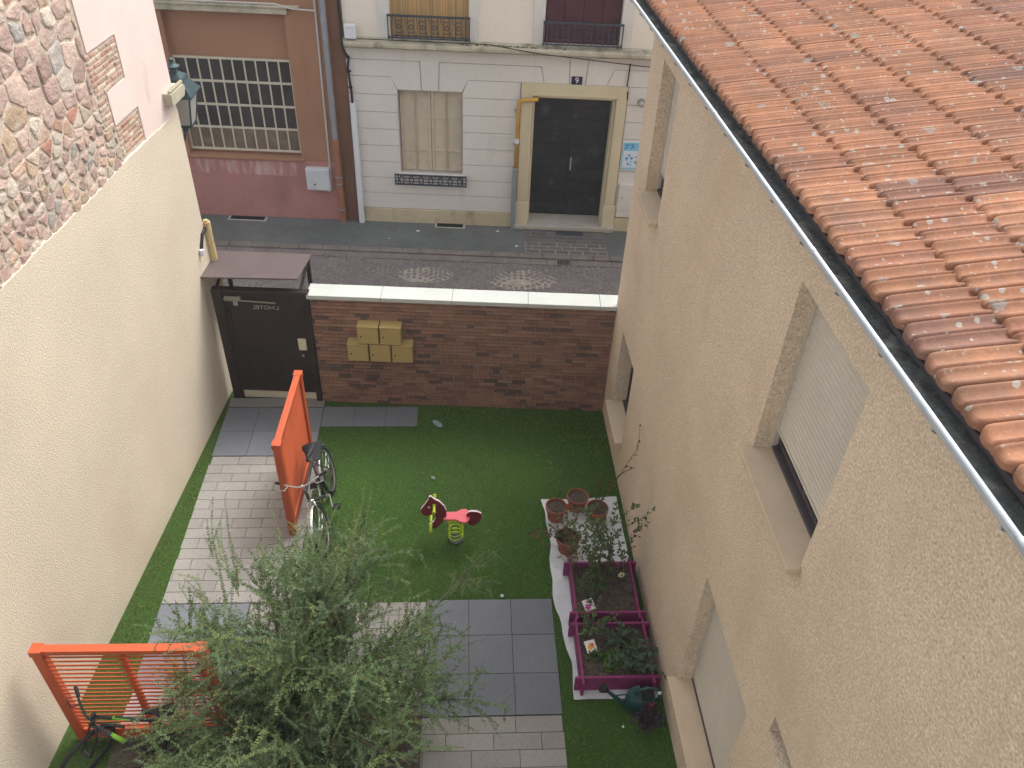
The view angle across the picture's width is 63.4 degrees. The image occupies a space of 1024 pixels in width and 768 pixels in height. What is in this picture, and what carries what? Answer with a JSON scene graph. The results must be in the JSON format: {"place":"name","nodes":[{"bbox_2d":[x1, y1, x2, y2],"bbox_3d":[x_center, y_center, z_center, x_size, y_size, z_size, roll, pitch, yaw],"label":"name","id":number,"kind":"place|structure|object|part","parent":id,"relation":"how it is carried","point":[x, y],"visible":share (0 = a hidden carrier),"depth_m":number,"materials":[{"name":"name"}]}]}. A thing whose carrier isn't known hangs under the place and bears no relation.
{"place":"outdoors","nodes":[
{"label":"outdoors","id":0,"kind":"place"},
{"bbox_2d":[107,457,564,767],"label":"paving bed","id":1,"kind":"object","parent":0,"point":[116,755],"visible":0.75,"depth_m":8.36,"materials":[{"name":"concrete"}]},
{"bbox_2d":[59,686,225,767],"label":"bicycle","id":2,"kind":"object","parent":1,"relation":"on","point":[111,734],"visible":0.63,"depth_m":7.78,"materials":[{"name":"metal"}]},
{"bbox_2d":[218,719,415,767],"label":"planting bed","id":3,"kind":"object","parent":1,"relation":"on","point":[404,747],"visible":0.11,"depth_m":8.37,"materials":[{"name":"soil"}]},
{"bbox_2d":[133,652,416,767],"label":"shrub","id":4,"kind":"object","parent":3,"relation":"on","point":[273,762],"visible":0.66,"depth_m":7.42,"materials":[{"name":"green plant"}]},
{"bbox_2d":[119,484,510,767],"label":"shrub","id":5,"kind":"object","parent":3,"relation":"on","point":[324,628],"visible":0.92,"depth_m":7.68,"materials":[{"name":"green plant"}]},
{"bbox_2d":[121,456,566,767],"bbox_3d":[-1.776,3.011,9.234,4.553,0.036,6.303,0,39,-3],"label":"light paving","id":6,"kind":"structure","parent":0,"point":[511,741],"depth_m":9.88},
{"bbox_2d":[271,370,314,534],"bbox_3d":[-2.759,0.877,10.562,0.106,1.575,1.417,1,39,-2],"label":"slatted screen","id":7,"kind":"object","parent":6,"relation":"on","point":[293,435],"visible":0.9,"depth_m":10.36,"materials":[{"name":"orange wood"}]},
{"bbox_2d":[137,407,561,716],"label":"dark paving","id":8,"kind":"structure","parent":0,"point":[534,675],"depth_m":9.49,"materials":[{"name":"tile"}]},
{"bbox_2d":[48,392,676,767],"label":"lawn","id":9,"kind":"structure","parent":0,"point":[624,753],"depth_m":10.83,"materials":[{"name":"green plant"}]},
{"bbox_2d":[28,641,233,741],"bbox_3d":[-3.559,2.971,7.918,1.546,1.575,0.106,0,39,-3],"label":"slatted screen","id":10,"kind":"object","parent":9,"relation":"on","point":[41,655],"visible":0.77,"depth_m":7.67,"materials":[{"name":"orange wood"}]},
{"bbox_2d":[200,250,322,400],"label":"gate","id":11,"kind":"structure","parent":9,"relation":"on","point":[268,340],"depth_m":11.72,"materials":[{"name":"black metal"}]},
{"bbox_2d":[228,398,324,407],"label":"gate sill","id":12,"kind":"structure","parent":9,"relation":"on","point":[260,403],"depth_m":12.45,"materials":[{"name":"concrete"}]},
{"bbox_2d":[275,440,340,555],"bbox_3d":[-2.455,1.322,10.493,0.655,1.029,1.717,-13,39,4],"label":"bicycle","id":13,"kind":"object","parent":9,"relation":"on","point":[312,451],"visible":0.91,"depth_m":10.49,"materials":[{"name":"black metal"}]},
{"bbox_2d":[433,420,441,426],"bbox_3d":[-1.097,0.576,12.224,0.199,0.017,0.098,26,44,26],"label":"scrap of paper","id":14,"kind":"object","parent":9,"relation":"on","point":[437,423],"visible":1,"depth_m":12.22,"materials":[{"name":"white paper"}]},
{"bbox_2d":[421,494,481,544],"bbox_3d":[-0.754,1.667,10.322,0.751,0.798,0.300,0,39,-3],"label":"spring horse","id":15,"kind":"object","parent":9,"relation":"on","point":[432,506],"visible":1,"depth_m":10.28},
{"bbox_2d":[306,283,617,410],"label":"brick wall","id":16,"kind":"structure","parent":9,"relation":"on","point":[510,349],"depth_m":11.89,"materials":[{"name":"brown brick"}]},
{"bbox_2d":[347,337,369,360],"bbox_3d":[-2.187,-0.493,11.831,0.300,0.296,0.182,2,39,-1],"label":"letter box","id":17,"kind":"object","parent":16,"relation":"attached to","point":[358,352],"visible":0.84,"depth_m":11.76,"materials":[{"name":"yellow metal"}]},
{"bbox_2d":[348,346,367,360],"bbox_3d":[-2.189,-0.434,11.776,0.274,0.250,0.008,2,39,-1],"label":"door","id":18,"kind":"structure","parent":17,"relation":"in","point":[360,353],"depth_m":11.77,"materials":[{"name":"beige metal"}]},
{"bbox_2d":[356,320,379,343],"bbox_3d":[-2.016,-0.724,11.642,0.300,0.296,0.182,2,39,-1],"label":"letter box","id":19,"kind":"object","parent":16,"relation":"attached to","point":[368,331],"visible":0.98,"depth_m":11.57,"materials":[{"name":"yellow metal"}]},
{"bbox_2d":[357,329,377,343],"bbox_3d":[-2.017,-0.666,11.587,0.274,0.250,0.008,2,39,-1],"label":"door","id":20,"kind":"structure","parent":19,"relation":"in","point":[368,336],"depth_m":11.58,"materials":[{"name":"yellow metal"}]},
{"bbox_2d":[369,342,391,361],"bbox_3d":[-1.872,-0.481,11.835,0.300,0.296,0.182,2,39,-1],"label":"letter box","id":21,"kind":"object","parent":16,"relation":"attached to","point":[379,352],"visible":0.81,"depth_m":11.77,"materials":[{"name":"beige metal"}]},
{"bbox_2d":[370,347,389,361],"bbox_3d":[-1.874,-0.423,11.781,0.274,0.250,0.007,2,39,-1],"label":"door","id":22,"kind":"structure","parent":21,"relation":"in","point":[380,353],"depth_m":11.77,"materials":[{"name":"metal"}]},
{"bbox_2d":[379,321,402,344],"bbox_3d":[-1.701,-0.712,11.646,0.300,0.296,0.182,2,39,-1],"label":"letter box","id":23,"kind":"object","parent":16,"relation":"attached to","point":[390,332],"visible":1,"depth_m":11.57,"materials":[{"name":"yellow metal"}]},
{"bbox_2d":[380,330,400,344],"bbox_3d":[-1.703,-0.654,11.591,0.274,0.250,0.008,2,39,-1],"label":"door","id":24,"kind":"structure","parent":23,"relation":"in","point":[391,337],"depth_m":11.59,"materials":[{"name":"yellow metal"}]},
{"bbox_2d":[391,339,413,362],"bbox_3d":[-1.558,-0.469,11.840,0.300,0.296,0.182,2,39,-1],"label":"letter box","id":25,"kind":"object","parent":16,"relation":"attached to","point":[403,351],"visible":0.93,"depth_m":11.77,"materials":[{"name":"beige metal"}]},
{"bbox_2d":[392,348,411,361],"bbox_3d":[-1.559,-0.411,11.785,0.274,0.250,0.008,2,39,-1],"label":"door","id":26,"kind":"structure","parent":25,"relation":"in","point":[402,354],"depth_m":11.78,"materials":[{"name":"beige metal"}]},
{"bbox_2d":[541,497,657,699],"bbox_3d":[0.981,2.451,10.035,1.075,0.036,2.940,0,39,-3],"label":"ground sheet","id":27,"kind":"object","parent":9,"relation":"on","point":[561,597],"visible":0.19,"depth_m":10.26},
{"bbox_2d":[545,450,572,522],"bbox_3d":[0.598,1.307,10.517,0.319,1.154,0.284,0,39,-3],"label":"flower pot","id":28,"kind":"object","parent":27,"relation":"on","point":[553,506],"visible":0.97,"depth_m":10.72,"materials":[{"name":"ceramic"}]},
{"bbox_2d":[528,497,590,555],"bbox_3d":[0.608,1.825,10.182,0.778,0.768,0.624,-19,44,-24],"label":"flower pot","id":29,"kind":"object","parent":27,"relation":"on","point":[558,536],"visible":0.83,"depth_m":10.30,"materials":[{"name":"ceramic"}]},
{"bbox_2d":[567,488,588,512],"bbox_3d":[0.862,1.558,10.966,0.294,0.220,0.294,0,39,-3],"label":"flower pot","id":30,"kind":"object","parent":27,"relation":"on","point":[574,496],"visible":0.94,"depth_m":10.92,"materials":[{"name":"ceramic"}]},
{"bbox_2d":[563,557,645,624],"bbox_3d":[1.081,2.476,9.829,0.880,0.235,0.870,0,39,-3],"label":"raised bed","id":31,"kind":"object","parent":27,"relation":"on","point":[619,597],"visible":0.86,"depth_m":9.76,"materials":[{"name":"wood"}]},
{"bbox_2d":[536,518,587,575],"bbox_3d":[0.594,1.863,9.926,0.626,0.715,0.706,0,39,-3],"label":"bed plant","id":32,"kind":"object","parent":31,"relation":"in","point":[573,561],"visible":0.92,"depth_m":9.82,"materials":[{"name":"green plant"}]},
{"bbox_2d":[566,563,606,602],"bbox_3d":[0.926,2.359,9.668,0.416,0.292,0.532,-20,44,-26],"label":"bed plant","id":33,"kind":"object","parent":31,"relation":"in","point":[591,588],"visible":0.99,"depth_m":9.70,"materials":[{"name":"green plant"}]},
{"bbox_2d":[582,598,595,610],"bbox_3d":[0.889,2.557,9.588,0.130,0.055,0.121,-13,41,-19],"label":"seed packet","id":34,"kind":"object","parent":31,"relation":"in","point":[586,605],"visible":0.83,"depth_m":9.58,"materials":[{"name":"paper"}]},
{"bbox_2d":[564,502,639,588],"bbox_3d":[1.096,1.734,9.760,0.892,1.162,0.595,-28,48,-32],"label":"bed plant","id":35,"kind":"object","parent":31,"relation":"in","point":[595,565],"visible":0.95,"depth_m":9.68,"materials":[{"name":"green plant"}]},
{"bbox_2d":[570,496,654,581],"bbox_3d":[1.131,1.671,9.545,0.881,1.532,0.950,0,39,-3],"label":"bed plant","id":36,"kind":"object","parent":31,"relation":"in","point":[609,548],"visible":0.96,"depth_m":9.62,"materials":[{"name":"green plant"}]},
{"bbox_2d":[586,424,640,524],"bbox_3d":[1.426,1.087,10.378,0.891,1.732,0.676,0,39,-3],"label":"flower pot","id":37,"kind":"object","parent":27,"relation":"on","point":[597,513],"visible":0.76,"depth_m":10.70,"materials":[{"name":"ceramic"}]},
{"bbox_2d":[568,617,660,695],"bbox_3d":[1.117,3.004,9.177,0.920,0.235,0.830,0,39,-3],"label":"raised bed","id":38,"kind":"object","parent":27,"relation":"on","point":[593,674],"visible":0.69,"depth_m":9.01,"materials":[{"name":"purple wood"}]},
{"bbox_2d":[584,639,596,653],"bbox_3d":[0.873,2.903,9.159,0.120,0.038,0.137,-10,40,-15],"label":"seed packet","id":39,"kind":"object","parent":38,"relation":"in","point":[590,645],"visible":1,"depth_m":9.16,"materials":[{"name":"paper"}]},
{"bbox_2d":[574,595,617,635],"bbox_3d":[0.941,2.644,9.212,0.505,0.422,0.458,0,39,-3],"label":"bed plant","id":40,"kind":"object","parent":38,"relation":"in","point":[606,619],"visible":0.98,"depth_m":9.27,"materials":[{"name":"green plant"}]},
{"bbox_2d":[586,648,610,661],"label":"bed plant","id":41,"kind":"object","parent":38,"relation":"in","point":[594,651],"visible":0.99,"depth_m":9.07,"materials":[{"name":"green plant"}]},
{"bbox_2d":[599,646,621,672],"bbox_3d":[1.106,3.000,9.043,0.276,0.130,0.316,-9,40,-15],"label":"bed plant","id":42,"kind":"object","parent":38,"relation":"in","point":[616,663],"visible":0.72,"depth_m":9.01,"materials":[{"name":"green plant"}]},
{"bbox_2d":[598,620,666,678],"bbox_3d":[1.321,2.886,9.060,0.708,0.331,0.794,0,39,-3],"label":"bed plant","id":43,"kind":"object","parent":38,"relation":"in","point":[632,651],"visible":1,"depth_m":9.04,"materials":[{"name":"green plant"}]},
{"bbox_2d":[598,682,661,714],"bbox_3d":[1.236,3.281,8.718,0.684,0.409,0.231,0,39,-3],"label":"watering can","id":44,"kind":"object","parent":9,"relation":"on","point":[636,698],"visible":0.92,"depth_m":8.69,"materials":[{"name":"plastic"}]},
{"bbox_2d":[628,701,665,733],"bbox_3d":[1.397,3.485,8.601,0.379,0.270,0.323,-13,41,-18],"label":"potted flower","id":45,"kind":"object","parent":9,"relation":"on","point":[646,722],"visible":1,"depth_m":8.59,"materials":[{"name":"purple plant"}]},
{"bbox_2d":[200,214,626,256],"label":"pavement","id":46,"kind":"structure","parent":0,"point":[280,230],"depth_m":16.57,"materials":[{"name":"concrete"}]},
{"bbox_2d":[227,216,267,220],"bbox_3d":[-5.386,-3.374,16.879,0.780,0.024,0.170,2,39,-1],"label":"cellar grate","id":47,"kind":"object","parent":46,"relation":"on","point":[250,218],"visible":1,"depth_m":16.86,"materials":[{"name":"metal"}]},
{"bbox_2d":[434,223,464,228],"bbox_3d":[-1.269,-3.238,16.956,0.620,0.024,0.190,2,39,-1],"label":"cellar grate","id":48,"kind":"object","parent":46,"relation":"on","point":[446,225],"visible":1,"depth_m":16.93,"materials":[{"name":"metal"}]},
{"bbox_2d":[341,0,654,232],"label":"apartment building","id":49,"kind":"structure","parent":46,"relation":"on","point":[436,122],"depth_m":15.58,"materials":[{"name":"paint"}]},
{"bbox_2d":[337,0,352,102],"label":"black cable","id":50,"kind":"object","parent":49,"relation":"attached to","point":[343,49],"visible":1,"depth_m":14.72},
{"bbox_2d":[343,23,356,38],"bbox_3d":[-2.847,-6.209,14.567,0.200,0.235,0.123,2,39,-1],"label":"junction box","id":51,"kind":"object","parent":49,"relation":"on","point":[349,30],"visible":1,"depth_m":14.52,"materials":[{"name":"white plastic"}]},
{"bbox_2d":[350,102,364,222],"bbox_3d":[-3.016,-4.275,16.188,0.123,2.450,0.116,2,39,-1],"label":"white conduit","id":52,"kind":"object","parent":49,"relation":"attached to","point":[354,125],"visible":1,"depth_m":16.09,"materials":[{"name":"plastic"}]},
{"bbox_2d":[357,38,649,99],"bbox_3d":[1.199,-5.613,14.951,7.901,0.939,0.163,1,39,-2],"label":"telephone wire","id":53,"kind":"object","parent":49,"relation":"attached to","point":[515,49],"visible":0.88,"depth_m":14.62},
{"bbox_2d":[510,96,538,229],"bbox_3d":[0.229,-4.247,16.145,0.436,2.704,0.150,2,39,-1],"label":"gas pipe","id":54,"kind":"object","parent":49,"relation":"attached to","point":[516,143],"visible":1,"depth_m":16.04,"materials":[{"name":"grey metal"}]},
{"bbox_2d":[529,98,610,214],"bbox_3d":[1.120,-4.527,16.476,1.460,2.550,0.085,2,39,-1],"label":"door","id":55,"kind":"structure","parent":49,"relation":"in","point":[570,135],"depth_m":16.46,"materials":[{"name":"grey metal"}]},
{"bbox_2d":[571,76,582,84],"bbox_3d":[1.189,-5.552,15.153,0.200,0.140,0.024,2,39,-1],"label":"house number","id":56,"kind":"object","parent":49,"relation":"attached to","point":[576,80],"visible":1,"depth_m":15.14,"materials":[{"name":"blue metal"}]},
{"bbox_2d":[615,183,633,216],"bbox_3d":[2.315,-3.676,16.616,0.400,0.720,0.066,2,39,-1],"label":"wall cabinet","id":57,"kind":"object","parent":49,"relation":"attached to","point":[624,198],"depth_m":16.59,"materials":[{"name":"grey metal"}]},
{"bbox_2d":[617,186,632,209],"bbox_3d":[2.317,-3.713,16.559,0.360,0.530,0.007,2,39,-1],"label":"door","id":58,"kind":"structure","parent":57,"relation":"in","point":[626,192],"depth_m":16.55,"materials":[{"name":"white plastic"}]},
{"bbox_2d":[620,141,639,169],"bbox_3d":[2.345,-4.415,16.044,0.450,0.570,0.030,2,39,-1],"label":"notice board","id":59,"kind":"object","parent":49,"relation":"attached to","point":[629,155],"visible":0.84,"depth_m":16.03,"materials":[{"name":"paper"}]},
{"bbox_2d":[637,99,644,106],"bbox_3d":[2.398,-5.195,15.348,0.140,0.136,0.134,2,39,-1],"label":"wall lamp","id":60,"kind":"object","parent":49,"relation":"attached to","point":[640,102],"visible":0.99,"depth_m":15.33,"materials":[{"name":"grey metal"}]},
{"bbox_2d":[523,231,607,255],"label":"entrance paving","id":61,"kind":"structure","parent":46,"relation":"on","point":[562,247],"depth_m":16.45,"materials":[{"name":"grey stone"}]},
{"bbox_2d":[523,229,606,255],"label":"entrance setts","id":62,"kind":"structure","parent":61,"relation":"on","point":[545,237],"depth_m":16.59,"materials":[{"name":"grey stone"}]},
{"bbox_2d":[555,231,582,235],"bbox_3d":[1.167,-3.058,16.866,0.560,0.013,0.150,2,39,-1],"label":"door mat","id":63,"kind":"object","parent":62,"relation":"on","point":[569,233],"depth_m":16.86,"materials":[{"name":"rubber"}]},
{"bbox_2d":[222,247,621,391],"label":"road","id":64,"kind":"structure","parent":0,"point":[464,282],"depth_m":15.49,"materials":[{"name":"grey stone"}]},
{"bbox_2d":[214,240,623,267],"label":"kerb","id":65,"kind":"structure","parent":64,"relation":"on","point":[461,256],"depth_m":16.06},
{"bbox_2d":[397,267,453,282],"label":"cobble joints","id":66,"kind":"object","parent":64,"relation":"on","point":[411,279],"visible":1,"depth_m":15.48,"materials":[{"name":"grey stone"}]},
{"bbox_2d":[490,270,556,289],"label":"cobble joints","id":67,"kind":"object","parent":64,"relation":"on","point":[518,282],"visible":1,"depth_m":15.46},
{"bbox_2d":[557,259,571,266],"bbox_3d":[1.008,-2.339,16.029,0.280,0.040,0.220,2,39,-1],"label":"street drain","id":68,"kind":"object","parent":64,"relation":"on","point":[561,262],"visible":1,"depth_m":16.00,"materials":[{"name":"grey metal"}]},
{"label":"ground","id":69,"kind":"structure","parent":0,"visible":0},
{"bbox_2d":[0,0,232,767],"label":"stone house","id":70,"kind":"structure","parent":69,"relation":"on","point":[116,389],"depth_m":8.39,"materials":[{"name":"beige paint"}]},
{"bbox_2d":[167,57,199,141],"bbox_3d":[-4.198,-3.441,10.478,0.450,1.310,0.588,0,39,-3],"label":"wall lantern","id":71,"kind":"object","parent":70,"relation":"attached to","point":[186,105],"depth_m":10.36,"materials":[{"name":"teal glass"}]},
{"bbox_2d":[199,219,223,285],"bbox_3d":[-4.186,-1.054,11.931,0.110,2.755,0.414,0,39,-3],"label":"gas pipe","id":72,"kind":"object","parent":70,"relation":"attached to","point":[207,228],"visible":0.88,"depth_m":11.29,"materials":[{"name":"yellow plastic"}]},
{"bbox_2d":[153,0,358,219],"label":"workshop building","id":73,"kind":"structure","parent":69,"relation":"on","point":[256,143],"depth_m":15.61,"materials":[{"name":"paint"}]},
{"bbox_2d":[172,54,300,152],"bbox_3d":[-5.160,-5.275,15.682,2.160,1.780,0.044,2,39,-1],"label":"window","id":74,"kind":"structure","parent":73,"relation":"in","point":[244,104],"depth_m":15.66,"materials":[{"name":"white metal"}]},
{"bbox_2d":[180,0,332,191],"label":"service cable","id":75,"kind":"object","parent":73,"relation":"attached to","point":[314,10],"visible":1,"depth_m":14.71,"materials":[{"name":"grey plastic"}]},
{"bbox_2d":[305,166,331,190],"bbox_3d":[-3.822,-4.053,16.358,0.460,0.450,0.150,2,39,-1],"label":"meter cabinet","id":76,"kind":"object","parent":73,"relation":"attached to","point":[318,178],"visible":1,"depth_m":16.29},
{"bbox_3d":[-3.823,-4.016,16.309,0.420,0.405,0.011,2,39,-1],"label":"door","id":77,"kind":"part","parent":76,"relation":"part of","materials":[{"name":"white plastic"}]},
{"bbox_2d":[318,0,346,222],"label":"drain pipe","id":78,"kind":"object","parent":73,"relation":"attached to","point":[335,138],"visible":1,"depth_m":15.48,"materials":[{"name":"grey metal"}]},
{"bbox_2d":[602,0,1023,767],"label":"tan house","id":79,"kind":"structure","parent":69,"relation":"on","point":[814,384],"depth_m":5.41,"materials":[{"name":"paint"}]},
{"bbox_2d":[605,366,633,445],"bbox_3d":[1.544,0.058,11.111,0.335,1.273,0.910,0,39,-4],"label":"window sill","id":80,"kind":"structure","parent":79,"relation":"in","point":[616,410],"depth_m":11.53,"materials":[{"name":"beige concrete"}]},
{"bbox_2d":[636,76,679,227],"bbox_3d":[1.674,-2.585,8.960,0.335,1.553,0.840,0,39,-4],"label":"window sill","id":81,"kind":"structure","parent":79,"relation":"in","point":[649,201],"depth_m":9.31,"materials":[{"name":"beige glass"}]},
{"bbox_2d":[666,602,746,767],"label":"window","id":82,"kind":"structure","parent":79,"relation":"in","point":[709,710],"depth_m":7.70,"materials":[{"name":"beige plastic"}]},
{"bbox_2d":[737,303,869,574],"bbox_3d":[1.919,0.277,5.322,0.335,1.503,1.170,0,39,-4],"label":"window","id":83,"kind":"structure","parent":79,"relation":"in","point":[791,480],"depth_m":5.50,"materials":[{"name":"beige plastic"}]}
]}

